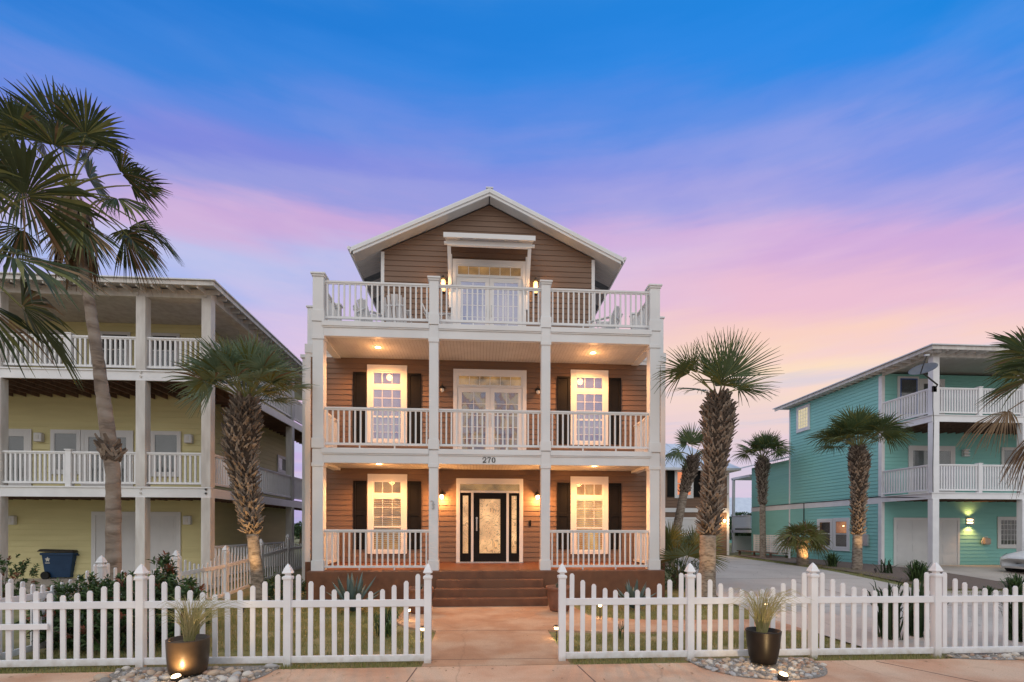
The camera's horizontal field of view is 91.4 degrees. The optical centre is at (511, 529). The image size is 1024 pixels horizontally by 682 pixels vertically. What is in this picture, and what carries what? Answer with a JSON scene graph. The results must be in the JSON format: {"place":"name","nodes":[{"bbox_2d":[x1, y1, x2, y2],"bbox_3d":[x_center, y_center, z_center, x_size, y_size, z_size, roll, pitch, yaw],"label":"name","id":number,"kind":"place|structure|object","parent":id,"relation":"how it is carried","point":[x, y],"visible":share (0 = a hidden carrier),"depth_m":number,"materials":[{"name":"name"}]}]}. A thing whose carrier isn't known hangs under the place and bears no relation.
{"place":"outdoors","nodes":[
{"label":"outdoors","id":0,"kind":"place"},
{"bbox_2d":[4,578,239,593],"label":"carport floor","id":1,"kind":"structure","parent":0,"point":[46,582],"depth_m":16.07,"materials":[{"name":"grey concrete"}]},
{"bbox_2d":[37,549,79,578],"bbox_3d":[-15.093,1.157,16.899,1.190,0.998,0.800,0,0,-4],"label":"wheelie bin","id":2,"kind":"object","parent":1,"relation":"on","point":[59,565],"visible":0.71,"depth_m":16.57,"materials":[{"name":"blue plastic"}]},
{"bbox_2d":[409,586,433,613],"bbox_3d":[-2.146,1.647,11.633,0.660,0.585,0.660,0,0,-4],"label":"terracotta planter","id":3,"kind":"object","parent":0,"point":[412,594],"visible":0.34,"depth_m":11.40,"materials":[{"name":"ceramic"}]},
{"bbox_2d":[0,537,1008,673],"bbox_3d":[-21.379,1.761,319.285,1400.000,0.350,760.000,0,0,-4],"label":"ground","id":4,"kind":"structure","parent":0,"point":[246,594],"depth_m":8.96,"materials":[{"name":"plant"}]},
{"bbox_2d":[0,554,39,597],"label":"shrub","id":5,"kind":"object","parent":4,"relation":"on","point":[21,568],"visible":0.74,"depth_m":13.61,"materials":[{"name":"green plant"}]},
{"bbox_2d":[0,125,115,396],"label":"palm tree","id":6,"kind":"object","parent":4,"relation":"on","point":[18,176],"visible":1,"depth_m":7.73,"materials":[{"name":"plant"}]},
{"bbox_2d":[0,73,182,588],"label":"palm tree","id":7,"kind":"object","parent":4,"relation":"on","point":[64,129],"visible":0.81,"depth_m":10.48,"materials":[{"name":"plant"}]},
{"bbox_2d":[14,550,211,653],"bbox_3d":[-6.616,1.218,8.470,2.775,1.705,1.968,0,0,-22],"label":"shrub","id":8,"kind":"object","parent":4,"relation":"on","point":[168,576],"visible":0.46,"depth_m":8.22,"materials":[{"name":"green plant"}]},
{"bbox_2d":[0,534,301,659],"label":"picket fence","id":9,"kind":"object","parent":4,"relation":"on","point":[101,569],"visible":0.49,"depth_m":12.95,"materials":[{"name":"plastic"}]},
{"bbox_2d":[0,272,301,584],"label":"yellow house","id":10,"kind":"structure","parent":4,"relation":"on","point":[52,490],"depth_m":16.63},
{"bbox_2d":[8,516,16,524],"bbox_3d":[-16.557,-0.299,16.535,0.260,0.300,0.158,0,0,-4],"label":"wall sconce","id":11,"kind":"object","parent":10,"relation":"attached to","point":[12,520],"depth_m":16.48,"materials":[{"name":"white paint"}]},
{"bbox_2d":[8,432,27,485],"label":"door","id":12,"kind":"structure","parent":10,"relation":"in","point":[17,441],"depth_m":16.61,"materials":[{"name":"white paint"}]},
{"bbox_2d":[9,329,28,366],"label":"window","id":13,"kind":"structure","parent":10,"relation":"in","point":[24,330],"depth_m":16.60,"materials":[{"name":"glass"}]},
{"bbox_2d":[33,432,43,441],"bbox_3d":[-15.706,-3.054,16.591,0.260,0.300,0.158,0,0,-4],"label":"wall sconce","id":14,"kind":"object","parent":10,"relation":"attached to","point":[38,437],"depth_m":16.53,"materials":[{"name":"white paint"}]},
{"bbox_2d":[41,330,61,366],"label":"window","id":15,"kind":"structure","parent":10,"relation":"in","point":[56,331],"depth_m":16.67,"materials":[{"name":"white paint"}]},
{"bbox_2d":[50,429,80,474],"bbox_3d":[-14.906,-2.580,16.695,0.970,1.492,0.058,0,0,-4],"label":"window","id":16,"kind":"structure","parent":10,"relation":"in","point":[60,440],"depth_m":16.71,"materials":[{"name":"glass"}]},
{"bbox_2d":[84,433,104,485],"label":"door","id":17,"kind":"structure","parent":10,"relation":"in","point":[89,445],"depth_m":16.77,"materials":[{"name":"white paint"}]},
{"bbox_2d":[100,331,130,368],"bbox_3d":[-13.340,-6.021,16.800,1.014,1.230,0.058,0,0,-4],"label":"window","id":18,"kind":"structure","parent":10,"relation":"in","point":[103,333],"depth_m":16.81,"materials":[{"name":"glass"}]},
{"bbox_2d":[116,433,129,485],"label":"door","id":19,"kind":"structure","parent":10,"relation":"in","point":[125,438],"depth_m":16.82,"materials":[{"name":"white paint"}]},
{"bbox_2d":[91,511,180,573],"bbox_3d":[-12.659,0.475,16.854,2.869,2.132,0.043,0,0,-4],"label":"garage door","id":20,"kind":"structure","parent":10,"relation":"in","point":[165,527],"depth_m":16.86,"materials":[{"name":"white paint"}]},
{"bbox_2d":[151,333,179,369],"bbox_3d":[-11.747,-6.018,16.906,0.994,1.230,0.058,0,0,-4],"label":"window","id":21,"kind":"structure","parent":10,"relation":"in","point":[169,335],"depth_m":16.92,"materials":[{"name":"white paint"}]},
{"bbox_2d":[151,431,180,476],"bbox_3d":[-11.706,-2.548,16.909,0.995,1.542,0.058,0,0,-4],"label":"window","id":22,"kind":"structure","parent":10,"relation":"in","point":[161,441],"depth_m":16.92,"materials":[{"name":"glass"}]},
{"bbox_2d":[183,516,191,524],"bbox_3d":[-10.978,-0.306,16.909,0.260,0.300,0.158,0,0,-4],"label":"wall sconce","id":23,"kind":"object","parent":10,"relation":"attached to","point":[187,520],"depth_m":16.85,"materials":[{"name":"white paint"}]},
{"bbox_2d":[184,434,192,442],"bbox_3d":[-10.939,-3.061,16.911,0.260,0.300,0.158,0,0,-4],"label":"wall sconce","id":24,"kind":"object","parent":10,"relation":"attached to","point":[188,438],"depth_m":16.85,"materials":[{"name":"white paint"}]},
{"bbox_2d":[277,454,285,473],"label":"window","id":25,"kind":"structure","parent":10,"relation":"in","point":[281,461],"depth_m":23.45,"materials":[{"name":"glass"}]},
{"bbox_2d":[0,564,432,667],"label":"picket fence","id":26,"kind":"object","parent":4,"relation":"on","point":[140,604],"visible":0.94,"depth_m":7.10,"materials":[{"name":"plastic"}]},
{"bbox_2d":[163,331,317,599],"bbox_3d":[-6.884,-1.511,12.919,3.658,7.023,3.646,0,0,-4],"label":"palm tree","id":27,"kind":"object","parent":4,"relation":"on","point":[249,364],"visible":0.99,"depth_m":12.53,"materials":[{"name":"plant"}]},
{"bbox_2d":[249,572,305,599],"bbox_3d":[-6.402,1.590,13.673,1.745,0.865,0.930,0,0,12],"label":"shrub","id":28,"kind":"object","parent":4,"relation":"on","point":[271,591],"visible":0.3,"depth_m":13.61,"materials":[{"name":"green plant"}]},
{"bbox_2d":[294,521,301,544],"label":"broadleaf tree","id":29,"kind":"object","parent":4,"relation":"on","point":[297,527],"visible":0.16,"depth_m":51.44,"materials":[{"name":"green plant"}]},
{"bbox_2d":[325,571,379,611],"bbox_3d":[-3.631,1.460,11.635,1.460,0.930,1.379,0,0,37],"label":"agave","id":30,"kind":"object","parent":4,"relation":"on","point":[353,590],"visible":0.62,"depth_m":11.66,"materials":[{"name":"green plant"}]},
{"bbox_2d":[361,607,402,636],"bbox_3d":[-2.325,1.675,9.212,0.903,0.559,1.050,0,0,30],"label":"lily clump","id":31,"kind":"object","parent":4,"relation":"on","point":[388,624],"visible":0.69,"depth_m":9.12,"materials":[{"name":"green plant"}]},
{"bbox_2d":[300,187,665,606],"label":"brown house","id":32,"kind":"structure","parent":4,"relation":"on","point":[489,441],"depth_m":15.24,"materials":[{"name":"wood"}]},
{"bbox_2d":[353,298,389,321],"bbox_3d":[-4.149,-6.120,14.681,0.800,1.000,0.928,0,0,41],"label":"deck chair","id":33,"kind":"object","parent":32,"relation":"on","point":[363,309],"visible":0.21,"depth_m":14.42,"materials":[{"name":"white paint"}]},
{"bbox_2d":[367,364,406,442],"bbox_3d":[-3.817,-3.826,15.285,1.204,2.380,0.053,0,0,-4],"label":"window","id":34,"kind":"structure","parent":32,"relation":"in","point":[386,384],"depth_m":15.29,"materials":[{"name":"white paint"}]},
{"bbox_2d":[367,474,406,553],"bbox_3d":[-3.810,-0.468,15.286,1.191,2.437,0.053,0,0,-4],"label":"window","id":35,"kind":"structure","parent":32,"relation":"in","point":[386,493],"depth_m":15.29,"materials":[{"name":"white paint"}]},
{"bbox_2d":[381,294,412,322],"bbox_3d":[-3.316,-6.118,14.456,0.800,1.000,0.928,0,0,0],"label":"deck chair","id":36,"kind":"object","parent":32,"relation":"on","point":[397,310],"visible":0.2,"depth_m":14.21,"materials":[{"name":"white paint"}]},
{"bbox_2d":[422,303,452,323],"bbox_3d":[-2.233,-6.115,14.783,0.928,1.000,0.800,0,0,-4],"label":"deck chair","id":37,"kind":"object","parent":32,"relation":"on","point":[449,316],"visible":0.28,"depth_m":14.47,"materials":[{"name":"white paint"}]},
{"bbox_2d":[441,275,446,293],"bbox_3d":[-2.111,-7.531,15.356,0.210,0.547,0.238,0,0,-4],"label":"wall lantern","id":38,"kind":"object","parent":32,"relation":"attached to","point":[443,279],"depth_m":15.29,"materials":[{"name":"glass"}]},
{"bbox_2d":[456,277,488,324],"bbox_3d":[-1.212,-6.724,15.518,1.018,2.163,0.034,0,0,-4],"label":"door","id":39,"kind":"structure","parent":32,"relation":"in","point":[460,280],"depth_m":15.53,"materials":[{"name":"white paint"}]},
{"bbox_2d":[457,387,489,449],"bbox_3d":[-1.186,-3.304,15.470,1.001,2.149,0.034,0,0,-4],"label":"door","id":40,"kind":"structure","parent":32,"relation":"in","point":[467,398],"depth_m":15.47,"materials":[{"name":"white paint"}]},
{"bbox_2d":[452,259,525,325],"bbox_3d":[-0.700,-6.983,15.541,2.289,2.742,0.058,0,0,-4],"label":"door frame","id":41,"kind":"structure","parent":32,"relation":"in","point":[474,268],"depth_m":15.54,"materials":[{"name":"white paint"}]},
{"bbox_2d":[474,493,505,561],"bbox_3d":[-0.682,-0.061,15.475,1.011,2.126,0.092,0,0,-4],"label":"front door","id":42,"kind":"structure","parent":32,"relation":"in","point":[489,508],"depth_m":15.51,"materials":[{"name":"black paint"}]},
{"bbox_2d":[453,369,526,449],"bbox_3d":[-0.682,-3.570,15.492,2.267,2.742,0.058,0,0,-4],"label":"french door","id":43,"kind":"structure","parent":32,"relation":"in","point":[471,378],"depth_m":15.49,"materials":[{"name":"white paint"}]},
{"bbox_2d":[490,278,521,325],"bbox_3d":[-0.189,-6.722,15.557,1.018,2.163,0.092,0,0,-4],"label":"door","id":44,"kind":"structure","parent":32,"relation":"in","point":[493,281],"depth_m":15.60,"materials":[{"name":"white paint"}]},
{"bbox_2d":[490,388,521,449],"bbox_3d":[-0.181,-3.302,15.537,1.001,2.149,0.034,0,0,-4],"label":"door","id":45,"kind":"structure","parent":32,"relation":"in","point":[500,398],"depth_m":15.54,"materials":[{"name":"white paint"}]},
{"bbox_2d":[532,277,538,295],"bbox_3d":[0.732,-7.561,15.546,0.210,0.547,0.238,0,0,-4],"label":"wall lantern","id":46,"kind":"object","parent":32,"relation":"attached to","point":[535,281],"depth_m":15.49,"materials":[{"name":"glass"}]},
{"bbox_2d":[570,370,607,444],"bbox_3d":[2.430,-3.820,15.703,1.196,2.350,0.053,0,0,-4],"label":"window","id":47,"kind":"structure","parent":32,"relation":"in","point":[588,388],"depth_m":15.71,"materials":[{"name":"white paint"}]},
{"bbox_2d":[570,476,607,553],"bbox_3d":[2.430,-0.437,15.704,1.196,2.433,0.053,0,0,-4],"label":"window","id":48,"kind":"structure","parent":32,"relation":"in","point":[588,495],"depth_m":15.71,"materials":[{"name":"white paint"}]},
{"bbox_2d":[587,305,622,328],"bbox_3d":[2.849,-6.104,15.062,0.928,1.000,0.800,0,0,32],"label":"deck chair","id":49,"kind":"object","parent":32,"relation":"on","point":[617,315],"visible":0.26,"depth_m":14.88,"materials":[{"name":"white paint"}]},
{"bbox_2d":[617,579,655,608],"bbox_3d":[2.964,1.561,12.233,1.142,0.752,1.203,0,0,-4],"label":"agave","id":50,"kind":"object","parent":4,"relation":"on","point":[630,590],"visible":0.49,"depth_m":12.11,"materials":[{"name":"green plant"}]},
{"bbox_2d":[661,558,699,589],"bbox_3d":[5.463,1.385,15.783,1.709,1.091,0.928,0,0,-14],"label":"shrub","id":51,"kind":"object","parent":4,"relation":"on","point":[677,562],"visible":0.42,"depth_m":15.67,"materials":[{"name":"green plant"}]},
{"bbox_2d":[665,422,703,566],"bbox_3d":[7.728,-1.486,21.435,2.791,6.422,1.552,0,0,-14],"label":"palm tree","id":52,"kind":"object","parent":4,"relation":"on","point":[691,467],"visible":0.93,"depth_m":21.35,"materials":[{"name":"plant"}]},
{"bbox_2d":[659,521,728,586],"bbox_3d":[5.198,0.803,16.242,2.735,2.172,3.254,0,0,-4],"label":"palmetto","id":53,"kind":"object","parent":4,"relation":"on","point":[678,545],"visible":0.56,"depth_m":15.74,"materials":[{"name":"plant"}]},
{"bbox_2d":[665,443,740,555],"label":"garage house","id":54,"kind":"structure","parent":4,"relation":"on","point":[673,474],"depth_m":31.29,"materials":[{"name":"white"}]},
{"bbox_2d":[665,517,698,535],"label":"garage door","id":55,"kind":"structure","parent":54,"relation":"in","point":[688,522],"depth_m":31.26,"materials":[{"name":"white paint"}]},
{"bbox_2d":[674,471,693,497],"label":"window","id":56,"kind":"structure","parent":54,"relation":"in","point":[678,474],"depth_m":31.22,"materials":[{"name":"glass"}]},
{"bbox_2d":[652,324,782,605],"bbox_3d":[5.362,-1.694,13.146,3.104,7.455,2.296,0,0,32],"label":"palm tree","id":57,"kind":"object","parent":4,"relation":"on","point":[718,415],"visible":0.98,"depth_m":13.00,"materials":[{"name":"plant"}]},
{"bbox_2d":[729,498,751,542],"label":"house","id":58,"kind":"structure","parent":4,"relation":"on","point":[742,505],"depth_m":63.99,"materials":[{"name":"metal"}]},
{"bbox_2d":[729,511,751,539],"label":"broadleaf tree","id":59,"kind":"object","parent":4,"relation":"on","point":[730,519],"visible":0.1,"depth_m":45.58,"materials":[{"name":"green plant"}]},
{"bbox_2d":[729,528,751,535],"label":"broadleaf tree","id":60,"kind":"object","parent":4,"relation":"on","point":[743,534],"visible":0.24,"depth_m":41.47,"materials":[{"name":"green plant"}]},
{"bbox_2d":[731,428,796,556],"bbox_3d":[14.598,-2.077,29.025,3.654,7.563,3.352,0,0,-4],"label":"palm tree","id":61,"kind":"object","parent":4,"relation":"on","point":[764,442],"visible":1,"depth_m":28.81,"materials":[{"name":"plant"}]},
{"bbox_2d":[753,535,789,557],"bbox_3d":[15.528,1.011,30.004,0.080,1.350,3.680,0,0,-4],"label":"lattice screen","id":62,"kind":"object","parent":4,"relation":"on","point":[771,542],"visible":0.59,"depth_m":29.96,"materials":[{"name":"white plastic"}]},
{"bbox_2d":[557,562,1023,661],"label":"picket fence","id":63,"kind":"object","parent":4,"relation":"on","point":[935,626],"visible":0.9,"depth_m":7.66,"materials":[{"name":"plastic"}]},
{"bbox_2d":[773,519,831,565],"bbox_3d":[13.289,0.620,22.862,2.533,2.142,2.580,0,0,-4],"label":"palm tree","id":64,"kind":"object","parent":4,"relation":"on","point":[801,546],"visible":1,"depth_m":22.62,"materials":[{"name":"plant"}]},
{"bbox_2d":[805,404,919,569],"bbox_3d":[14.190,-1.744,20.422,3.711,6.941,3.691,0,0,-4],"label":"palm tree","id":65,"kind":"object","parent":4,"relation":"on","point":[850,427],"visible":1,"depth_m":20.27,"materials":[{"name":"plant"}]},
{"bbox_2d":[739,555,1007,588],"bbox_3d":[22.722,1.789,24.322,19.400,0.286,15.600,0,0,-4],"label":"gravel bed","id":66,"kind":"object","parent":4,"relation":"on","point":[971,582],"visible":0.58,"depth_m":19.11,"materials":[{"name":"gravel"}]},
{"bbox_2d":[737,550,776,557],"bbox_3d":[14.827,1.539,30.358,0.450,0.390,3.800,0,0,-4],"label":"garden bench","id":67,"kind":"object","parent":66,"relation":"on","point":[754,552],"visible":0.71,"depth_m":30.27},
{"bbox_2d":[822,552,843,566],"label":"strappy plant","id":68,"kind":"object","parent":66,"relation":"on","point":[831,559],"visible":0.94,"depth_m":21.75,"materials":[{"name":"green plant"}]},
{"bbox_2d":[870,558,902,573],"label":"yucca","id":69,"kind":"object","parent":66,"relation":"on","point":[889,569],"visible":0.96,"depth_m":19.30,"materials":[{"name":"green plant"}]},
{"bbox_2d":[902,560,931,582],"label":"strappy plant","id":70,"kind":"object","parent":66,"relation":"on","point":[917,570],"visible":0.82,"depth_m":17.25,"materials":[{"name":"green plant"}]},
{"bbox_2d":[731,343,1023,568],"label":"teal house","id":71,"kind":"structure","parent":4,"relation":"on","point":[931,491],"depth_m":23.07,"materials":[{"name":"wood"}]},
{"bbox_2d":[796,403,809,432],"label":"window","id":72,"kind":"structure","parent":71,"relation":"in","point":[803,412],"depth_m":28.37,"materials":[{"name":"glass"}]},
{"bbox_2d":[817,519,832,549],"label":"window","id":73,"kind":"structure","parent":71,"relation":"in","point":[826,525],"depth_m":26.39,"materials":[{"name":"white paint"}]},
{"bbox_2d":[833,517,849,550],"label":"window","id":74,"kind":"structure","parent":71,"relation":"in","point":[841,531],"depth_m":25.36,"materials":[{"name":"white paint"}]},
{"bbox_2d":[897,376,918,417],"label":"window","id":75,"kind":"structure","parent":71,"relation":"in","point":[908,386],"depth_m":22.93,"materials":[{"name":"glass"}]},
{"bbox_2d":[911,448,927,493],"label":"door","id":76,"kind":"structure","parent":71,"relation":"in","point":[919,456],"depth_m":22.98,"materials":[{"name":"white paint"}]},
{"bbox_2d":[908,354,937,391],"bbox_3d":[16.596,-6.169,19.785,1.538,1.180,0.896,0,0,-13],"label":"satellite dish","id":77,"kind":"object","parent":71,"relation":"attached to","point":[923,368],"visible":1,"depth_m":19.77,"materials":[{"name":"metal"}]},
{"bbox_2d":[893,518,959,564],"bbox_3d":[19.067,0.567,22.987,3.213,2.193,0.043,0,0,-4],"label":"garage door","id":78,"kind":"structure","parent":71,"relation":"in","point":[910,535],"depth_m":22.97,"materials":[{"name":"white paint"}]},
{"bbox_2d":[921,381,942,416],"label":"door","id":79,"kind":"structure","parent":71,"relation":"in","point":[924,384],"depth_m":23.00,"materials":[{"name":"white paint"}]},
{"bbox_2d":[939,448,952,491],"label":"door","id":80,"kind":"structure","parent":71,"relation":"in","point":[945,454],"depth_m":23.06,"materials":[{"name":"white paint"}]},
{"bbox_2d":[962,449,969,456],"bbox_3d":[20.917,-3.518,23.050,0.280,0.340,0.163,0,0,-4],"label":"wall sconce","id":81,"kind":"object","parent":71,"relation":"attached to","point":[966,452],"depth_m":23.01,"materials":[{"name":"white plastic"}]},
{"bbox_2d":[966,518,974,524],"bbox_3d":[21.132,-0.371,23.064,0.280,0.340,0.163,0,0,-4],"label":"wall sconce","id":82,"kind":"object","parent":71,"relation":"attached to","point":[969,521],"depth_m":23.01,"materials":[{"name":"white"}]},
{"bbox_2d":[981,536,990,544],"bbox_3d":[21.884,0.520,23.105,0.415,0.375,0.183,0,0,-4],"label":"hose reel","id":83,"kind":"object","parent":71,"relation":"attached to","point":[986,541],"visible":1,"depth_m":23.04,"materials":[{"name":"beige plastic"}]},
{"bbox_2d":[997,517,1016,547],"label":"window","id":84,"kind":"structure","parent":71,"relation":"in","point":[1006,526],"depth_m":23.25,"materials":[{"name":"white paint"}]},
{"bbox_2d":[1001,447,1016,481],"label":"window","id":85,"kind":"structure","parent":71,"relation":"in","point":[1005,451],"depth_m":23.26,"materials":[{"name":"white paint"}]},
{"bbox_2d":[0,658,1023,681],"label":"pavement","id":86,"kind":"structure","parent":0,"point":[980,670],"depth_m":6.75,"materials":[{"name":"concrete"}]},
{"bbox_2d":[91,630,976,681],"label":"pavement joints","id":87,"kind":"object","parent":86,"relation":"on","point":[592,678],"visible":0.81,"depth_m":7.41,"materials":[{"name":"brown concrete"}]},
{"bbox_2d":[96,652,1023,681],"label":"pebbles","id":88,"kind":"object","parent":86,"relation":"on","point":[113,676],"visible":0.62,"depth_m":6.96,"materials":[{"name":"stone"}]},
{"bbox_2d":[93,673,109,680],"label":"river stone","id":89,"kind":"object","parent":88,"relation":"on","point":[97,677],"visible":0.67,"depth_m":6.40,"materials":[{"name":"stone"}]},
{"bbox_2d":[158,675,169,680],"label":"river stone","id":90,"kind":"object","parent":88,"relation":"on","point":[164,677],"visible":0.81,"depth_m":6.39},
{"bbox_2d":[170,673,182,681],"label":"garden spotlight","id":91,"kind":"object","parent":88,"relation":"on","point":[176,677],"visible":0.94,"depth_m":6.30,"materials":[{"name":"metal"}]},
{"bbox_2d":[165,634,210,675],"bbox_3d":[-4.330,1.681,6.686,0.513,0.458,0.513,0,0,-4],"label":"planter","id":92,"kind":"object","parent":88,"relation":"on","point":[183,658],"visible":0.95,"depth_m":6.50,"materials":[{"name":"brown metal"}]},
{"bbox_2d":[149,593,250,641],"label":"fountain grass","id":93,"kind":"object","parent":92,"relation":"in","point":[190,628],"depth_m":6.67,"materials":[{"name":"plant"}]},
{"bbox_2d":[206,669,219,675],"bbox_3d":[-3.962,1.917,6.638,0.156,0.109,0.132,0,0,-6],"label":"river stone","id":94,"kind":"object","parent":88,"relation":"on","point":[214,672],"visible":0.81,"depth_m":6.59,"materials":[{"name":"stone"}]},
{"bbox_2d":[227,676,238,681],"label":"river stone","id":95,"kind":"object","parent":88,"relation":"on","point":[233,679],"visible":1,"depth_m":6.26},
{"bbox_2d":[264,663,277,668],"bbox_3d":[-3.364,1.917,6.997,0.179,0.077,0.162,1,-16,-10],"label":"river stone","id":96,"kind":"object","parent":88,"relation":"on","point":[269,665],"visible":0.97,"depth_m":6.94,"materials":[{"name":"stone"}]},
{"bbox_2d":[745,627,781,664],"bbox_3d":[3.638,1.691,7.239,0.482,0.474,0.482,0,0,-4],"label":"planter","id":97,"kind":"object","parent":88,"relation":"on","point":[763,648],"visible":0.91,"depth_m":7.07,"materials":[{"name":"ceramic"}]},
{"bbox_2d":[725,588,811,632],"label":"fountain grass","id":98,"kind":"object","parent":97,"relation":"in","point":[763,623],"depth_m":7.21,"materials":[{"name":"plant"}]},
{"bbox_2d":[777,671,788,680],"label":"garden spotlight","id":99,"kind":"object","parent":88,"relation":"on","point":[782,676],"visible":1,"depth_m":6.45,"materials":[{"name":"metal"}]},
{"bbox_2d":[0,0,1023,525],"label":"sky","id":100,"kind":"structure","parent":0,"point":[840,183],"materials":[{"name":"blue"}]},
{"bbox_2d":[397,605,807,666],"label":"front walk","id":101,"kind":"structure","parent":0,"point":[520,636],"depth_m":9.60,"materials":[{"name":"concrete"}]},
{"bbox_2d":[546,585,569,611],"bbox_3d":[1.130,1.654,11.953,0.660,0.585,0.660,0,0,-4],"label":"terracotta planter","id":102,"kind":"object","parent":101,"relation":"on","point":[552,592],"visible":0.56,"depth_m":11.75,"materials":[{"name":"ceramic"}]},
{"bbox_2d":[666,555,1022,647],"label":"driveway","id":103,"kind":"structure","parent":0,"point":[732,575],"depth_m":15.42,"materials":[{"name":"grey concrete"}]},
{"bbox_2d":[867,577,920,639],"bbox_3d":[6.798,1.419,9.025,0.920,1.114,1.009,0,0,-4],"label":"yucca","id":104,"kind":"object","parent":103,"relation":"on","point":[880,619],"visible":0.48,"depth_m":8.97,"materials":[{"name":"green plant"}]},
{"bbox_2d":[899,579,950,637],"bbox_3d":[7.502,1.429,9.199,0.918,1.098,0.868,0,0,30],"label":"yucca","id":105,"kind":"object","parent":103,"relation":"on","point":[921,621],"visible":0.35,"depth_m":9.14,"materials":[{"name":"green plant"}]},
{"bbox_2d":[956,326,1023,498],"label":"palm tree","id":106,"kind":"object","parent":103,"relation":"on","point":[1014,346],"visible":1,"depth_m":12.12,"materials":[{"name":"plant"}]},
{"bbox_2d":[998,583,1022,641],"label":"yucca","id":107,"kind":"object","parent":103,"relation":"on","point":[1020,621],"visible":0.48,"depth_m":8.78,"materials":[{"name":"green plant"}]},
{"bbox_2d":[998,573,1023,594],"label":"strappy plant","id":108,"kind":"object","parent":103,"relation":"on","point":[1013,581],"visible":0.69,"depth_m":14.87,"materials":[{"name":"green plant"}]},
{"bbox_2d":[885,565,1023,580],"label":"garage apron","id":109,"kind":"object","parent":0,"point":[992,572],"visible":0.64,"depth_m":19.90,"materials":[{"name":"grey concrete"}]},
{"bbox_2d":[1000,550,1023,571],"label":"car","id":110,"kind":"object","parent":109,"relation":"on","point":[1012,562],"visible":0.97,"depth_m":19.43,"materials":[{"name":"white paint"}]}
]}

